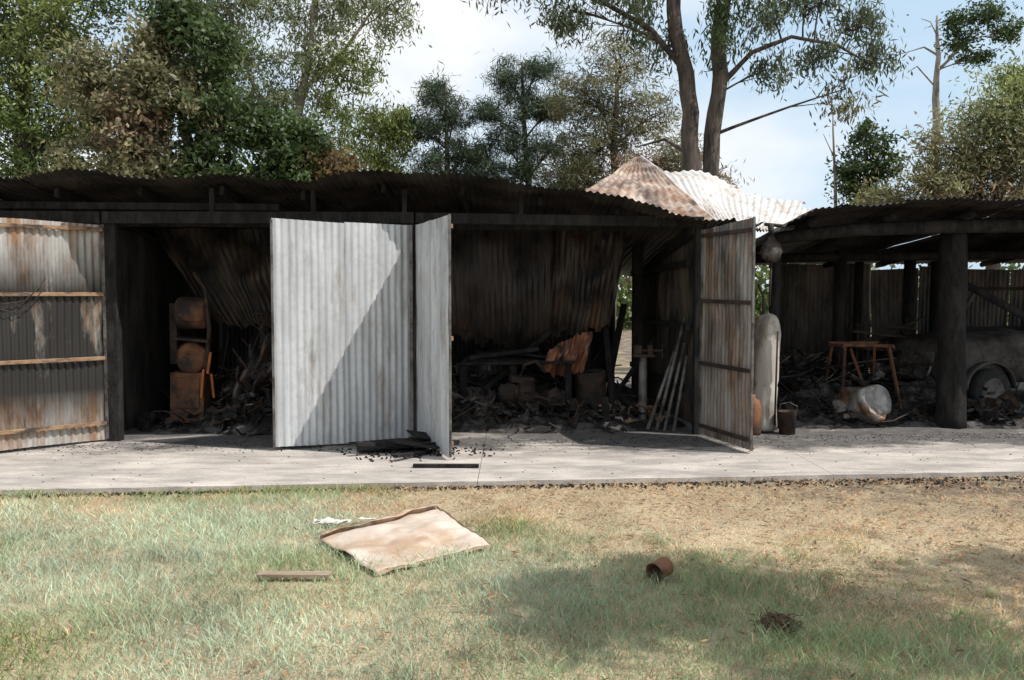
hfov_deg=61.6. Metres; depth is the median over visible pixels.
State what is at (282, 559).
lawn grass
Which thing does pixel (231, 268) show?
hanging roof sheet
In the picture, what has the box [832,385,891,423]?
crumpled drum
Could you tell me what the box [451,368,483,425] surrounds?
burnt debris pile
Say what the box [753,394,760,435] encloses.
gas cylinder
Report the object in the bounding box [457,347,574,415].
burnt workbench
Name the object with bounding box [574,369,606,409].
burnt drum
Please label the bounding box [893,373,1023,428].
burnt debris pile
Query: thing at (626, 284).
distant tree line
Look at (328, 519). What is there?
white scrap
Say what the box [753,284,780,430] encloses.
water heater tank
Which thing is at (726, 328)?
corrugated sheet
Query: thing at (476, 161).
she oak tree
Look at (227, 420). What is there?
burnt debris pile
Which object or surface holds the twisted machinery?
on the concrete apron
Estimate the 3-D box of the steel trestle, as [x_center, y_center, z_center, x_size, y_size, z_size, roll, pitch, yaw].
[4.860,0.517,12.015,0.865,0.975,0.894,0,3,0]
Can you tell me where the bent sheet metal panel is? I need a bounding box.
[318,503,490,575]
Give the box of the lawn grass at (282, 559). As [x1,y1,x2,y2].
[0,475,1023,679]
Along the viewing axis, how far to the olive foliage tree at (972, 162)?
21.58 m
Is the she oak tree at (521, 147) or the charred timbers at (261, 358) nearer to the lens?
the charred timbers at (261, 358)
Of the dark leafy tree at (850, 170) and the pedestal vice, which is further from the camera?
the dark leafy tree at (850, 170)
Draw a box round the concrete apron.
[0,378,1023,495]
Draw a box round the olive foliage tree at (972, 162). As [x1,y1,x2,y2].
[842,45,1023,269]
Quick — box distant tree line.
[616,261,1023,329]
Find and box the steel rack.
[850,314,929,380]
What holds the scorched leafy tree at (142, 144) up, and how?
on the ground at (624, 357)
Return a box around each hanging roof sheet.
[154,228,270,328]
[448,230,553,347]
[545,231,625,338]
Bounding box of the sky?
[0,0,1023,297]
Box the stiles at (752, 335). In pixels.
[699,217,755,450]
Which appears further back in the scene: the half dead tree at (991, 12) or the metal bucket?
the half dead tree at (991, 12)
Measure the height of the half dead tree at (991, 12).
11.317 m
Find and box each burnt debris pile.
[134,396,208,432]
[151,362,272,432]
[203,391,272,436]
[451,334,664,415]
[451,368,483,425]
[452,385,641,433]
[590,382,685,431]
[777,387,907,428]
[778,341,930,417]
[845,349,1023,416]
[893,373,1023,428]
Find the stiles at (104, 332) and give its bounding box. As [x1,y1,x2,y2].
[101,224,108,438]
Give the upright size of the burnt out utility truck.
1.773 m
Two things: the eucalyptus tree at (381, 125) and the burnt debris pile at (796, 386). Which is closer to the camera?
the burnt debris pile at (796, 386)
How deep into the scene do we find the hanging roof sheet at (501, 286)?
11.21 m
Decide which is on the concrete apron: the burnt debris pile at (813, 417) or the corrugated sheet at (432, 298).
the burnt debris pile at (813, 417)
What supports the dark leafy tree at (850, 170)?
on the ground at (624, 357)
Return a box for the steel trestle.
[824,341,902,408]
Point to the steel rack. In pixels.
(883, 333)
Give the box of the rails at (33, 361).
[0,223,106,434]
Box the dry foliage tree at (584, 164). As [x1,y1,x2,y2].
[529,16,754,329]
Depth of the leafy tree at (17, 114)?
22.08 m
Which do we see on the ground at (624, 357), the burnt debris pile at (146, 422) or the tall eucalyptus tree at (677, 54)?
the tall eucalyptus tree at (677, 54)
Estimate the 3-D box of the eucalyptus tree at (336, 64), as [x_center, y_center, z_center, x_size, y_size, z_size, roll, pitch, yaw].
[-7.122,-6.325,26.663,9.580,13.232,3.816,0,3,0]
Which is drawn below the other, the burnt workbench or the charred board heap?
the charred board heap
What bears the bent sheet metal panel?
on the ground at (624, 357)
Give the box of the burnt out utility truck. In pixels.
[881,286,1023,401]
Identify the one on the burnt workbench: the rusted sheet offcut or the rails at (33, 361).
the rusted sheet offcut
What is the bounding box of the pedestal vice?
[632,343,662,419]
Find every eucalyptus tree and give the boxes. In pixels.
[126,0,431,157]
[335,86,429,173]
[460,0,914,176]
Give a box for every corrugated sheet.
[0,218,105,450]
[271,218,409,446]
[415,215,448,456]
[701,217,755,449]
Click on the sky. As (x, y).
(783, 151)
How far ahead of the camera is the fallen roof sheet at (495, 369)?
12.17 m
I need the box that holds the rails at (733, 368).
[698,227,751,441]
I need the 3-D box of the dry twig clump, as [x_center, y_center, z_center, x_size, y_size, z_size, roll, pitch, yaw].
[1.295,1.376,4.228,0.295,0.107,0.234,0,3,0]
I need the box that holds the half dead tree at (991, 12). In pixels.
[902,0,1023,235]
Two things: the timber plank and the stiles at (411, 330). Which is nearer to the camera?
the timber plank
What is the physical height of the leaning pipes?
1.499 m
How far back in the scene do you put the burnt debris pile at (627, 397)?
11.69 m
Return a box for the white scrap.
[312,517,375,523]
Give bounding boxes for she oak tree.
[393,61,523,183]
[463,39,598,189]
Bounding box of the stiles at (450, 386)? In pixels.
[415,214,451,457]
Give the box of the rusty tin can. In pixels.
[646,557,672,582]
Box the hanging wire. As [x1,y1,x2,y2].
[0,278,45,312]
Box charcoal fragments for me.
[0,432,1023,499]
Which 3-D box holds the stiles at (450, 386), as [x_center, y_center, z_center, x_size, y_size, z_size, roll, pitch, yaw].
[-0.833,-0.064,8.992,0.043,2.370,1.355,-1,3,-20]
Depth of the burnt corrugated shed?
10.55 m
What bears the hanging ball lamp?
hanging from the burnt corrugated shed
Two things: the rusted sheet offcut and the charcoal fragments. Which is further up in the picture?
the rusted sheet offcut
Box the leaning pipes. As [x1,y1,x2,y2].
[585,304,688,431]
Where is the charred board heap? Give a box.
[318,430,511,467]
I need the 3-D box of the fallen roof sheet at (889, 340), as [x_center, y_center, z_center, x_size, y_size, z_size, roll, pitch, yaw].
[6.060,0.356,13.527,1.237,0.822,0.777,1,3,12]
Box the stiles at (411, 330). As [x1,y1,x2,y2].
[270,219,413,447]
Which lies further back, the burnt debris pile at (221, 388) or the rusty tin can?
the burnt debris pile at (221, 388)
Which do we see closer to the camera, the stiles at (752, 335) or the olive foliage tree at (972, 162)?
the stiles at (752, 335)
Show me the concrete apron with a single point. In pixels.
(205, 466)
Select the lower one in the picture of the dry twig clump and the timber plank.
the dry twig clump
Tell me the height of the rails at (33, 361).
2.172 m
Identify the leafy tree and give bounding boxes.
[0,0,159,200]
[37,0,277,178]
[220,89,372,182]
[824,114,916,314]
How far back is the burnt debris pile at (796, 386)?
12.09 m
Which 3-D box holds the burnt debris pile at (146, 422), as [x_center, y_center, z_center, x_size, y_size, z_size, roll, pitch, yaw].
[-4.010,0.939,10.543,1.170,0.583,1.045,0,3,0]
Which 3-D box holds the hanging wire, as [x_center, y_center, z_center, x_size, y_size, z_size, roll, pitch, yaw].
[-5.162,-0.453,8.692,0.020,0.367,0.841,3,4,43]
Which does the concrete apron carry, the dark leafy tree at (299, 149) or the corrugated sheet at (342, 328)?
the corrugated sheet at (342, 328)
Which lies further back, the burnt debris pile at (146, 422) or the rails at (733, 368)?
the burnt debris pile at (146, 422)
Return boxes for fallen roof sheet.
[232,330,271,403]
[451,382,496,412]
[455,346,526,386]
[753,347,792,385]
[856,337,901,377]
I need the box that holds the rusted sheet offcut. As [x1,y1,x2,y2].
[542,331,592,377]
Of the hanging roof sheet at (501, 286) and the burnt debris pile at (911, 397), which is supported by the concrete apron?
the burnt debris pile at (911, 397)
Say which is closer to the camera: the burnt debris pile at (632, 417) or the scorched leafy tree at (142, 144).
the burnt debris pile at (632, 417)
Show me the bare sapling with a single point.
(835, 191)
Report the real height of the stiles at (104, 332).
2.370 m
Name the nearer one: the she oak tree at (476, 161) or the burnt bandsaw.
the burnt bandsaw
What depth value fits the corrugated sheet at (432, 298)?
8.92 m
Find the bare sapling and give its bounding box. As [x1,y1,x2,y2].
[823,106,851,206]
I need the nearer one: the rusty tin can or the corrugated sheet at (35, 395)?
the rusty tin can
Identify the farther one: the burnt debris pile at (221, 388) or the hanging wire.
the burnt debris pile at (221, 388)
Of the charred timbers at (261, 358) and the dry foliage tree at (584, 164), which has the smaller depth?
the charred timbers at (261, 358)
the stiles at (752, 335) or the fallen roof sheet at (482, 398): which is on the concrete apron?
the fallen roof sheet at (482, 398)
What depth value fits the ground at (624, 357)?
5.10 m
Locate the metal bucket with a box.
[777,402,797,434]
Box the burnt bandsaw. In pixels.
[166,272,214,422]
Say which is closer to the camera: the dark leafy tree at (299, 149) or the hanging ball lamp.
the hanging ball lamp
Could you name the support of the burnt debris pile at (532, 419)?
on the concrete apron
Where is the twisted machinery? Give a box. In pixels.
[210,312,271,417]
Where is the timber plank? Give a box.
[256,571,330,577]
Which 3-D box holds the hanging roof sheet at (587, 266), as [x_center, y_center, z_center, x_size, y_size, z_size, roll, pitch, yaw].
[0.886,-0.714,11.434,1.264,1.630,0.551,1,3,11]
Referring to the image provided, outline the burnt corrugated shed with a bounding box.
[0,155,1023,440]
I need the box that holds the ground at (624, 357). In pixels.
[0,307,1023,679]
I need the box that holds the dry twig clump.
[747,606,805,635]

